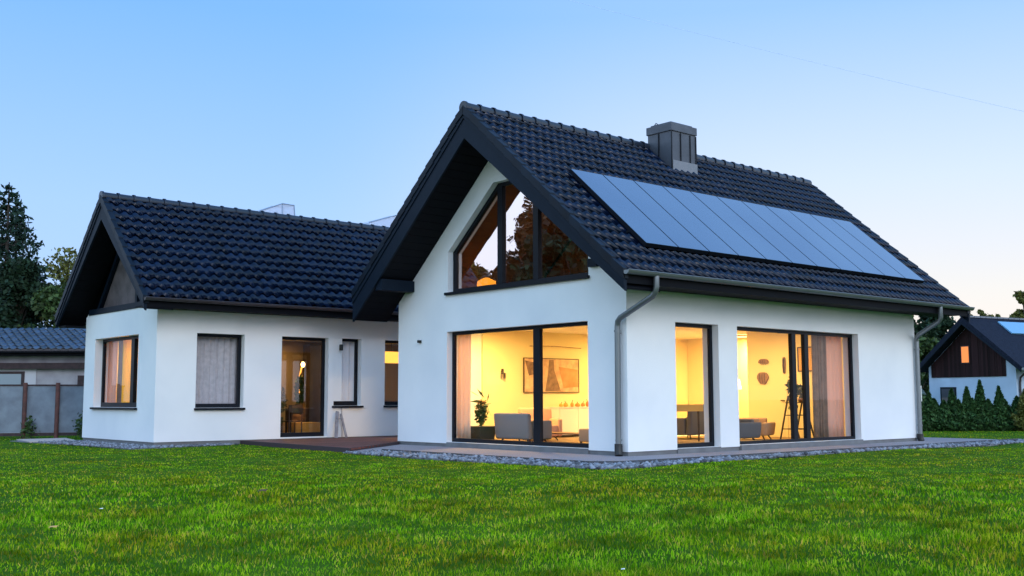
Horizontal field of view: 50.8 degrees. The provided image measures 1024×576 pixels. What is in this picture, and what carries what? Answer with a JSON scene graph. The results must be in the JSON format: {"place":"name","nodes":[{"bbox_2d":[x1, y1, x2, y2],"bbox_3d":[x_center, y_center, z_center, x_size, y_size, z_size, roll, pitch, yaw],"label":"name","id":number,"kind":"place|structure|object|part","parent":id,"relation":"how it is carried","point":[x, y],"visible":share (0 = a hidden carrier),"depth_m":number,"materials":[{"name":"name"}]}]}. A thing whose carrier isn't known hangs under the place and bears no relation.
{"place":"outdoors","nodes":[
{"label":"outdoors","id":0,"kind":"place"},
{"bbox_2d":[16,438,72,442],"bbox_3d":[-12.764,4.285,29.734,1.360,0.212,2.608,4,-7,-33],"label":"sand patch","id":1,"kind":"object","parent":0,"point":[41,439],"visible":0.31,"depth_m":29.85,"materials":[{"name":"beige"}]},
{"bbox_2d":[280,387,287,432],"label":"potted plant","id":2,"kind":"object","parent":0,"point":[283,396],"visible":0.32,"depth_m":30.53,"materials":[{"name":"green plant"}]},
{"bbox_2d":[281,409,303,432],"bbox_3d":[-6.394,3.670,29.427,1.250,0.740,0.700,5,-8,-41],"label":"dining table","id":3,"kind":"object","parent":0,"point":[290,416],"visible":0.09,"depth_m":29.98,"materials":[{"name":"brown wood"}]},
{"bbox_2d":[285,408,314,432],"bbox_3d":[-6.064,3.817,30.909,0.800,0.750,0.320,5,-8,-41],"label":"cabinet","id":4,"kind":"object","parent":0,"point":[308,415],"visible":0.37,"depth_m":30.82,"materials":[{"name":"brown wood"}]},
{"bbox_2d":[293,374,304,404],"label":"potted plant","id":5,"kind":"object","parent":4,"relation":"on","point":[299,384],"visible":0.98,"depth_m":30.82,"materials":[{"name":"green plant"}]},
{"bbox_2d":[299,362,304,393],"bbox_3d":[-6.047,2.774,31.034,0.172,1.310,0.118,2,-6,-18],"label":"table lamp","id":6,"kind":"object","parent":4,"relation":"on","point":[302,364],"visible":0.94,"depth_m":31.04,"materials":[{"name":"white"}]},
{"bbox_2d":[287,422,319,432],"bbox_3d":[-5.807,3.950,30.307,0.880,0.360,0.500,5,-8,-41],"label":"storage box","id":7,"kind":"object","parent":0,"point":[310,426],"visible":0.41,"depth_m":30.07,"materials":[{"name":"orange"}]},
{"bbox_2d":[0,431,1023,575],"bbox_3d":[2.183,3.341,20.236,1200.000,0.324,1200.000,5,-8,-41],"label":"lawn","id":8,"kind":"structure","parent":0,"point":[99,551],"depth_m":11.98,"materials":[{"name":"plant"}]},
{"bbox_2d":[0,296,19,328],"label":"broadleaf tree","id":9,"kind":"object","parent":8,"relation":"on","point":[6,321],"visible":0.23,"depth_m":40.98,"materials":[{"name":"green plant"}]},
{"bbox_2d":[0,256,50,328],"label":"broadleaf tree","id":10,"kind":"object","parent":8,"relation":"on","point":[19,272],"visible":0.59,"depth_m":42.95,"materials":[{"name":"green plant"}]},
{"bbox_2d":[0,199,53,327],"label":"spruce tree","id":11,"kind":"object","parent":8,"relation":"on","point":[29,255],"visible":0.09,"depth_m":46.21,"materials":[{"name":"green plant"}]},
{"bbox_2d":[20,415,38,438],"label":"weed","id":12,"kind":"object","parent":8,"relation":"on","point":[26,428],"visible":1,"depth_m":31.11,"materials":[{"name":"green plant"}]},
{"bbox_2d":[0,182,58,328],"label":"spruce tree","id":13,"kind":"object","parent":8,"relation":"on","point":[5,241],"visible":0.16,"depth_m":44.83,"materials":[{"name":"green plant"}]},
{"bbox_2d":[0,383,83,438],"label":"garden fence","id":14,"kind":"object","parent":8,"relation":"on","point":[56,408],"visible":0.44,"depth_m":31.42,"materials":[{"name":"grey concrete"}]},
{"bbox_2d":[17,277,67,328],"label":"broadleaf tree","id":15,"kind":"object","parent":8,"relation":"on","point":[48,299],"visible":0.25,"depth_m":41.68,"materials":[{"name":"green plant"}]},
{"bbox_2d":[0,327,85,432],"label":"shed","id":16,"kind":"structure","parent":8,"relation":"on","point":[43,355],"depth_m":36.70,"materials":[{"name":"tile"}]},
{"bbox_2d":[0,371,24,383],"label":"window","id":17,"kind":"structure","parent":16,"relation":"in","point":[6,377],"depth_m":36.63,"materials":[{"name":"white"}]},
{"bbox_2d":[25,247,77,328],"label":"broadleaf tree","id":18,"kind":"object","parent":8,"relation":"on","point":[66,267],"visible":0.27,"depth_m":44.83,"materials":[{"name":"green plant"}]},
{"bbox_2d":[72,411,82,437],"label":"weed","id":19,"kind":"object","parent":8,"relation":"on","point":[79,431],"visible":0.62,"depth_m":31.39,"materials":[{"name":"green plant"}]},
{"bbox_2d":[240,436,398,451],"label":"terrace deck","id":20,"kind":"structure","parent":8,"relation":"on","point":[341,444],"depth_m":25.43,"materials":[{"name":"brown wood"}]},
{"bbox_2d":[334,408,346,437],"bbox_3d":[-4.570,3.564,28.518,0.219,0.803,0.430,-5,-8,40],"label":"folding stand","id":21,"kind":"object","parent":20,"relation":"on","point":[337,418],"visible":1,"depth_m":28.54,"materials":[{"name":"grey wood"}]},
{"bbox_2d":[55,101,974,455],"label":"house","id":22,"kind":"structure","parent":8,"relation":"on","point":[657,273],"depth_m":25.63,"materials":[{"name":"white paint"}]},
{"bbox_2d":[107,341,117,402],"bbox_3d":[-10.662,2.399,28.737,0.084,2.150,0.851,5,-8,-41],"label":"curtain","id":23,"kind":"object","parent":22,"relation":"hanging from","point":[112,374],"visible":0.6,"depth_m":28.67,"materials":[{"name":"beige fabric"}]},
{"bbox_2d":[90,335,138,409],"bbox_3d":[-10.020,2.171,27.537,0.355,1.845,3.010,5,-8,-41],"label":"window","id":24,"kind":"structure","parent":22,"relation":"in","point":[134,346],"depth_m":27.21,"materials":[{"name":"black metal"}]},
{"bbox_2d":[117,341,122,402],"bbox_3d":[-10.244,2.350,28.274,0.082,2.150,0.360,5,-8,-41],"label":"curtain","id":25,"kind":"object","parent":22,"relation":"hanging from","point":[119,385],"visible":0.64,"depth_m":28.29,"materials":[{"name":"grey fabric"}]},
{"bbox_2d":[121,339,138,402],"bbox_3d":[-9.336,2.239,27.214,0.086,2.150,2.400,5,-8,-41],"label":"curtain","id":26,"kind":"object","parent":22,"relation":"hanging from","point":[126,373],"visible":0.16,"depth_m":27.96,"materials":[{"name":"yellow fabric"}]},
{"bbox_2d":[195,336,236,403],"bbox_3d":[-7.388,2.148,27.009,1.600,2.080,0.063,5,-8,-41],"label":"curtain","id":27,"kind":"object","parent":22,"relation":"hanging from","point":[216,368],"visible":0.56,"depth_m":27.01,"materials":[{"name":"white fabric"}]},
{"bbox_2d":[194,333,244,409],"bbox_3d":[-7.251,2.072,26.693,1.325,1.875,0.315,5,-8,-41],"label":"window","id":28,"kind":"structure","parent":22,"relation":"in","point":[236,406],"depth_m":26.97,"materials":[{"name":"black"}]},
{"bbox_2d":[281,405,302,432],"bbox_3d":[-5.932,3.581,29.107,0.420,0.850,0.400,5,-8,-41],"label":"dining chair","id":29,"kind":"object","parent":22,"relation":"on","point":[294,408],"visible":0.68,"depth_m":28.99,"materials":[{"name":"brown wood"}]},
{"bbox_2d":[280,337,324,436],"bbox_3d":[-5.533,2.592,28.294,1.385,2.590,0.075,5,-8,-41],"label":"glass door","id":30,"kind":"structure","parent":22,"relation":"in","point":[299,434],"depth_m":28.61,"materials":[{"name":"black"}]},
{"bbox_2d":[341,341,353,400],"bbox_3d":[-4.545,2.373,29.275,0.681,2.080,0.058,5,-8,-41],"label":"curtain","id":31,"kind":"object","parent":22,"relation":"hanging from","point":[347,391],"visible":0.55,"depth_m":29.36,"materials":[{"name":"white fabric"}]},
{"bbox_2d":[332,338,363,407],"bbox_3d":[-4.476,2.291,29.085,0.955,1.855,0.315,5,-8,-41],"label":"window","id":32,"kind":"structure","parent":22,"relation":"in","point":[337,403],"depth_m":28.92,"materials":[{"name":"black metal"}]},
{"bbox_2d":[383,340,397,406],"bbox_3d":[-3.106,2.410,30.273,1.300,1.855,0.325,5,-8,-41],"label":"window","id":33,"kind":"structure","parent":22,"relation":"in","point":[386,404],"depth_m":30.08,"materials":[{"name":"black"}]},
{"bbox_2d":[385,343,397,362],"bbox_3d":[-3.498,1.813,31.279,1.600,0.720,0.300,5,-8,-41],"label":"pendant lamp","id":34,"kind":"object","parent":22,"relation":"hanging from","point":[391,357],"visible":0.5,"depth_m":31.09,"materials":[{"name":"yellow"}]},
{"bbox_2d":[458,334,470,438],"bbox_3d":[-1.077,2.256,24.587,0.094,2.460,0.481,5,-8,-41],"label":"curtain","id":35,"kind":"object","parent":22,"relation":"hanging from","point":[464,386],"visible":0.9,"depth_m":24.58,"materials":[{"name":"beige fabric"}]},
{"bbox_2d":[471,389,494,439],"bbox_3d":[-0.719,2.937,24.851,0.571,1.237,0.829,5,-8,-41],"label":"potted plant","id":36,"kind":"object","parent":22,"relation":"on","point":[480,431],"visible":0.91,"depth_m":24.65,"materials":[{"name":"green plant"}]},
{"bbox_2d":[444,181,589,295],"bbox_3d":[0.075,-1.188,23.265,0.310,2.385,4.660,5,-8,-41],"label":"attic window","id":37,"kind":"structure","parent":22,"relation":"in","point":[510,243],"depth_m":23.51,"materials":[{"name":"black"}]},
{"bbox_2d":[452,322,588,447],"bbox_3d":[0.146,2.081,23.012,0.097,2.500,4.554,5,-8,-41],"label":"glass door","id":38,"kind":"structure","parent":22,"relation":"in","point":[537,330],"depth_m":22.58,"materials":[{"name":"black"}]},
{"bbox_2d":[494,413,551,441],"bbox_3d":[0.241,3.172,24.390,0.766,0.689,1.166,5,-8,-41],"label":"armchair","id":39,"kind":"object","parent":22,"relation":"on","point":[519,426],"visible":0.84,"depth_m":24.09,"materials":[{"name":"grey fabric"}]},
{"bbox_2d":[518,408,561,440],"bbox_3d":[0.684,3.307,26.213,0.854,0.789,0.796,2,-6,-21],"label":"armchair","id":40,"kind":"object","parent":22,"relation":"on","point":[556,423],"visible":0.42,"depth_m":26.36,"materials":[{"name":"brown fabric"}]},
{"bbox_2d":[523,346,580,392],"bbox_3d":[1.097,2.159,28.692,2.020,1.240,0.139,5,-8,-41],"label":"painting","id":41,"kind":"object","parent":22,"relation":"attached to","point":[560,375],"visible":0.93,"depth_m":28.78,"materials":[{"name":"beige paper"}]},
{"bbox_2d":[529,432,580,442],"bbox_3d":[1.161,3.434,24.790,0.600,0.225,1.800,5,-8,-41],"label":"coffee table","id":42,"kind":"object","parent":22,"relation":"on","point":[572,433],"visible":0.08,"depth_m":24.50,"materials":[{"name":"brown wood"}]},
{"bbox_2d":[545,407,588,436],"bbox_3d":[2.309,3.603,29.198,3.340,0.785,0.570,5,-8,-41],"label":"sideboard","id":43,"kind":"object","parent":22,"relation":"on","point":[575,419],"visible":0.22,"depth_m":28.21,"materials":[{"name":"white paint"}]},
{"bbox_3d":[1.487,3.474,28.141,0.645,0.670,0.017,5,-8,-41],"label":"door","id":44,"kind":"part","parent":43,"relation":"part of","materials":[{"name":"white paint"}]},
{"bbox_3d":[1.984,3.516,28.569,0.645,0.670,0.017,5,-8,-41],"label":"door","id":45,"kind":"part","parent":43,"relation":"part of","materials":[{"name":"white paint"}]},
{"bbox_2d":[579,429,588,442],"bbox_3d":[1.922,3.258,23.656,0.550,0.340,0.770,5,-8,-41],"label":"footstool","id":46,"kind":"object","parent":22,"relation":"on","point":[583,435],"visible":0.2,"depth_m":23.64,"materials":[{"name":"beige fabric"}]},
{"bbox_2d":[575,435,703,437],"bbox_3d":[3.485,3.913,28.493,3.600,0.013,1.600,5,-8,-41],"label":"rug","id":47,"kind":"object","parent":22,"relation":"on","point":[677,436],"visible":0.14,"depth_m":28.79,"materials":[{"name":"fabric"}]},
{"bbox_2d":[677,404,702,440],"bbox_3d":[3.768,3.167,25.360,1.050,0.860,1.000,5,-8,-41],"label":"dining table","id":48,"kind":"object","parent":22,"relation":"on","point":[698,408],"visible":0.25,"depth_m":25.16,"materials":[{"name":"orange wood"}]},
{"bbox_2d":[677,404,703,438],"bbox_3d":[4.464,3.355,27.112,0.897,0.859,1.307,-5,-8,39],"label":"armchair","id":49,"kind":"object","parent":22,"relation":"on","point":[688,425],"visible":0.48,"depth_m":26.49,"materials":[{"name":"grey fabric"}]},
{"bbox_2d":[675,323,713,447],"bbox_3d":[3.624,1.971,21.898,1.353,2.494,0.075,5,-8,-41],"label":"glass door","id":50,"kind":"structure","parent":22,"relation":"in","point":[709,327],"depth_m":22.24,"materials":[{"name":"black"}]},
{"bbox_2d":[739,419,761,439],"bbox_3d":[5.129,3.259,24.578,0.823,0.529,0.793,5,-8,-41],"label":"armchair","id":51,"kind":"object","parent":22,"relation":"on","point":[749,428],"visible":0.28,"depth_m":24.32,"materials":[{"name":"grey fabric"}]},
{"bbox_2d":[739,418,775,439],"bbox_3d":[5.938,3.444,26.395,0.842,0.529,0.783,-3,-7,29],"label":"armchair","id":52,"kind":"object","parent":22,"relation":"on","point":[767,428],"visible":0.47,"depth_m":26.05,"materials":[{"name":"beige fabric"}]},
{"bbox_2d":[757,372,768,383],"bbox_3d":[6.584,2.372,28.374,0.065,0.310,0.358,5,-8,-41],"label":"wall carving","id":53,"kind":"object","parent":22,"relation":"attached to","point":[762,377],"depth_m":28.35,"materials":[{"name":"brown wood"}]},
{"bbox_2d":[758,359,768,364],"bbox_3d":[6.606,1.946,28.391,0.065,0.162,0.309,5,-8,-41],"label":"wall carving","id":54,"kind":"object","parent":22,"relation":"attached to","point":[763,361],"depth_m":28.37,"materials":[{"name":"brown wood"}]},
{"bbox_2d":[759,386,788,436],"bbox_3d":[6.790,3.203,28.054,0.060,1.316,0.860,5,-8,-41],"label":"door","id":55,"kind":"structure","parent":22,"relation":"attached to","point":[773,399],"depth_m":28.03,"materials":[{"name":"beige"}]},
{"bbox_2d":[782,357,785,373],"bbox_3d":[7.025,1.999,27.899,0.065,0.427,0.090,5,-8,-41],"label":"wall carving","id":56,"kind":"object","parent":22,"relation":"attached to","point":[784,364],"depth_m":27.88,"materials":[{"name":"brown wood"}]},
{"bbox_2d":[737,327,854,444],"bbox_3d":[6.369,2.202,24.262,4.653,2.484,0.097,5,-8,-41],"label":"glass door","id":57,"kind":"structure","parent":22,"relation":"in","point":[791,334],"depth_m":24.41,"materials":[{"name":"black"}]},
{"bbox_2d":[780,396,813,438],"bbox_3d":[6.899,3.143,26.127,0.663,1.062,0.591,5,-8,-41],"label":"plant ladder","id":58,"kind":"object","parent":22,"relation":"on","point":[787,402],"visible":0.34,"depth_m":26.04,"materials":[{"name":"brown wood"}]},
{"bbox_2d":[784,379,789,397],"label":"potted plant","id":59,"kind":"object","parent":58,"relation":"on","point":[787,385],"visible":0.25,"depth_m":26.09,"materials":[{"name":"green plant"}]},
{"bbox_2d":[797,384,802,401],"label":"potted plant","id":60,"kind":"object","parent":58,"relation":"on","point":[799,392],"visible":0.72,"depth_m":26.25,"materials":[{"name":"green plant"}]},
{"bbox_2d":[797,346,811,371],"bbox_3d":[7.477,1.806,27.415,0.037,0.630,0.520,5,-8,-41],"label":"picture","id":61,"kind":"object","parent":22,"relation":"attached to","point":[799,366],"visible":0.41,"depth_m":27.53,"materials":[{"name":"orange"}]},
{"bbox_2d":[811,335,828,437],"bbox_3d":[7.216,2.228,25.297,0.502,2.660,0.112,5,-8,-41],"label":"curtain","id":62,"kind":"object","parent":22,"relation":"hanging from","point":[819,385],"visible":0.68,"depth_m":25.25,"materials":[{"name":"beige fabric"}]},
{"bbox_2d":[826,336,844,436],"bbox_3d":[7.664,2.272,25.735,0.752,2.660,0.057,5,-8,-41],"label":"curtain","id":63,"kind":"object","parent":22,"relation":"hanging from","point":[835,390],"visible":0.78,"depth_m":25.76,"materials":[{"name":"beige fabric"}]},
{"bbox_2d":[382,438,1019,463],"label":"kerb","id":64,"kind":"structure","parent":8,"relation":"on","point":[648,460],"depth_m":20.68,"materials":[{"name":"grey"}]},
{"bbox_2d":[913,315,928,388],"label":"broadleaf tree","id":65,"kind":"object","parent":8,"relation":"on","point":[922,381],"visible":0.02,"depth_m":93.71,"materials":[{"name":"green plant"}]},
{"bbox_2d":[921,388,925,400],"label":"shade sail","id":66,"kind":"object","parent":8,"relation":"on","point":[923,393],"visible":0.1,"depth_m":62.88,"materials":[{"name":"fabric"}]},
{"bbox_2d":[919,335,938,402],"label":"broadleaf tree","id":67,"kind":"object","parent":8,"relation":"on","point":[926,345],"visible":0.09,"depth_m":76.82,"materials":[{"name":"green plant"}]},
{"bbox_2d":[921,401,936,430],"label":"thuja shrub","id":68,"kind":"object","parent":8,"relation":"on","point":[926,420],"visible":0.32,"depth_m":36.03,"materials":[{"name":"green plant"}]},
{"bbox_2d":[923,391,937,430],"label":"thuja shrub","id":69,"kind":"object","parent":8,"relation":"on","point":[929,405],"visible":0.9,"depth_m":36.20,"materials":[{"name":"green plant"}]},
{"bbox_2d":[914,316,955,385],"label":"broadleaf tree","id":70,"kind":"object","parent":8,"relation":"on","point":[939,331],"visible":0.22,"depth_m":94.25,"materials":[{"name":"green plant"}]},
{"bbox_2d":[930,398,947,430],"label":"thuja shrub","id":71,"kind":"object","parent":8,"relation":"on","point":[937,405],"visible":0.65,"depth_m":36.20,"materials":[{"name":"green plant"}]},
{"bbox_2d":[936,399,958,430],"bbox_3d":[14.534,4.314,36.256,0.953,1.151,1.015,5,-8,-41],"label":"thuja shrub","id":72,"kind":"object","parent":8,"relation":"on","point":[946,414],"visible":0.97,"depth_m":36.01,"materials":[{"name":"green plant"}]},
{"bbox_2d":[947,388,959,428],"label":"thuja shrub","id":73,"kind":"object","parent":8,"relation":"on","point":[951,398],"visible":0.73,"depth_m":36.32,"materials":[{"name":"green plant"}]},
{"bbox_2d":[950,398,972,430],"bbox_3d":[14.963,4.291,36.222,0.981,1.188,0.956,1,-6,-11],"label":"thuja shrub","id":74,"kind":"object","parent":8,"relation":"on","point":[959,412],"visible":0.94,"depth_m":35.95,"materials":[{"name":"green plant"}]},
{"bbox_2d":[960,386,977,421],"bbox_3d":[15.329,4.087,36.299,0.732,1.609,0.791,5,-8,-41],"label":"thuja shrub","id":75,"kind":"object","parent":8,"relation":"on","point":[966,399],"visible":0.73,"depth_m":36.27,"materials":[{"name":"green plant"}]},
{"bbox_2d":[965,397,988,430],"bbox_3d":[15.444,4.272,36.224,1.046,1.224,0.944,-1,-6,10],"label":"thuja shrub","id":76,"kind":"object","parent":8,"relation":"on","point":[974,415],"visible":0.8,"depth_m":35.95,"materials":[{"name":"green plant"}]},
{"bbox_2d":[977,309,985,315],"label":"broadleaf tree","id":77,"kind":"object","parent":8,"relation":"on","point":[980,312],"visible":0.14,"depth_m":94.69,"materials":[{"name":"green plant"}]},
{"bbox_2d":[974,379,989,420],"bbox_3d":[15.796,3.985,36.354,0.779,1.821,0.734,5,-8,-41],"label":"thuja shrub","id":78,"kind":"object","parent":8,"relation":"on","point":[980,399],"visible":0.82,"depth_m":36.27,"materials":[{"name":"green plant"}]},
{"bbox_2d":[980,398,1001,430],"bbox_3d":[16.033,4.285,36.234,0.993,1.198,1.007,5,-8,-41],"label":"thuja shrub","id":79,"kind":"object","parent":8,"relation":"on","point":[988,410],"visible":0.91,"depth_m":35.96,"materials":[{"name":"green plant"}]},
{"bbox_2d":[992,385,1009,430],"bbox_3d":[16.277,4.056,36.075,0.750,1.620,0.723,5,-8,-41],"label":"thuja shrub","id":80,"kind":"object","parent":8,"relation":"on","point":[998,406],"visible":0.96,"depth_m":35.91,"materials":[{"name":"green plant"}]},
{"bbox_2d":[999,399,1014,430],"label":"thuja shrub","id":81,"kind":"object","parent":8,"relation":"on","point":[1007,405],"visible":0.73,"depth_m":35.86,"materials":[{"name":"green plant"}]},
{"bbox_2d":[1005,395,1022,430],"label":"thuja shrub","id":82,"kind":"object","parent":8,"relation":"on","point":[1015,402],"visible":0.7,"depth_m":35.92,"materials":[{"name":"green plant"}]},
{"bbox_2d":[1009,290,1023,317],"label":"broadleaf tree","id":83,"kind":"object","parent":8,"relation":"on","point":[1018,295],"visible":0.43,"depth_m":94.58,"materials":[{"name":"green plant"}]},
{"bbox_2d":[1010,388,1023,430],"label":"garden shrub","id":84,"kind":"object","parent":8,"relation":"on","point":[1018,422],"visible":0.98,"depth_m":35.61,"materials":[{"name":"green plant"}]},
{"bbox_2d":[0,0,1023,330],"label":"sky","id":85,"kind":"structure","parent":0,"point":[335,110],"materials":[{"name":"blue"}]},
{"bbox_2d":[10,439,1023,469],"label":"gravel bed","id":86,"kind":"object","parent":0,"point":[613,467],"visible":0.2,"depth_m":20.65,"materials":[{"name":"grey gravel"}]},
{"bbox_2d":[350,437,997,460],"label":"path","id":87,"kind":"structure","parent":0,"point":[565,456],"depth_m":22.19,"materials":[{"name":"grey concrete"}]},
{"bbox_2d":[570,0,1020,110],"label":"overhead cable","id":88,"kind":"object","parent":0,"point":[794,57],"visible":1,"depth_m":59.79,"materials":[{"name":"black plastic"}]},
{"bbox_2d":[920,316,1023,404],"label":"house","id":89,"kind":"structure","parent":0,"point":[987,351],"depth_m":61.96,"materials":[{"name":"white"}]},
{"bbox_2d":[940,387,956,402],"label":"window","id":90,"kind":"structure","parent":89,"relation":"in","point":[944,391],"depth_m":63.38,"materials":[{"name":"black glass"}]},
{"bbox_2d":[960,345,969,363],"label":"window","id":91,"kind":"structure","parent":89,"relation":"in","point":[965,350],"depth_m":62.24,"materials":[{"name":"orange glass"}]}
]}

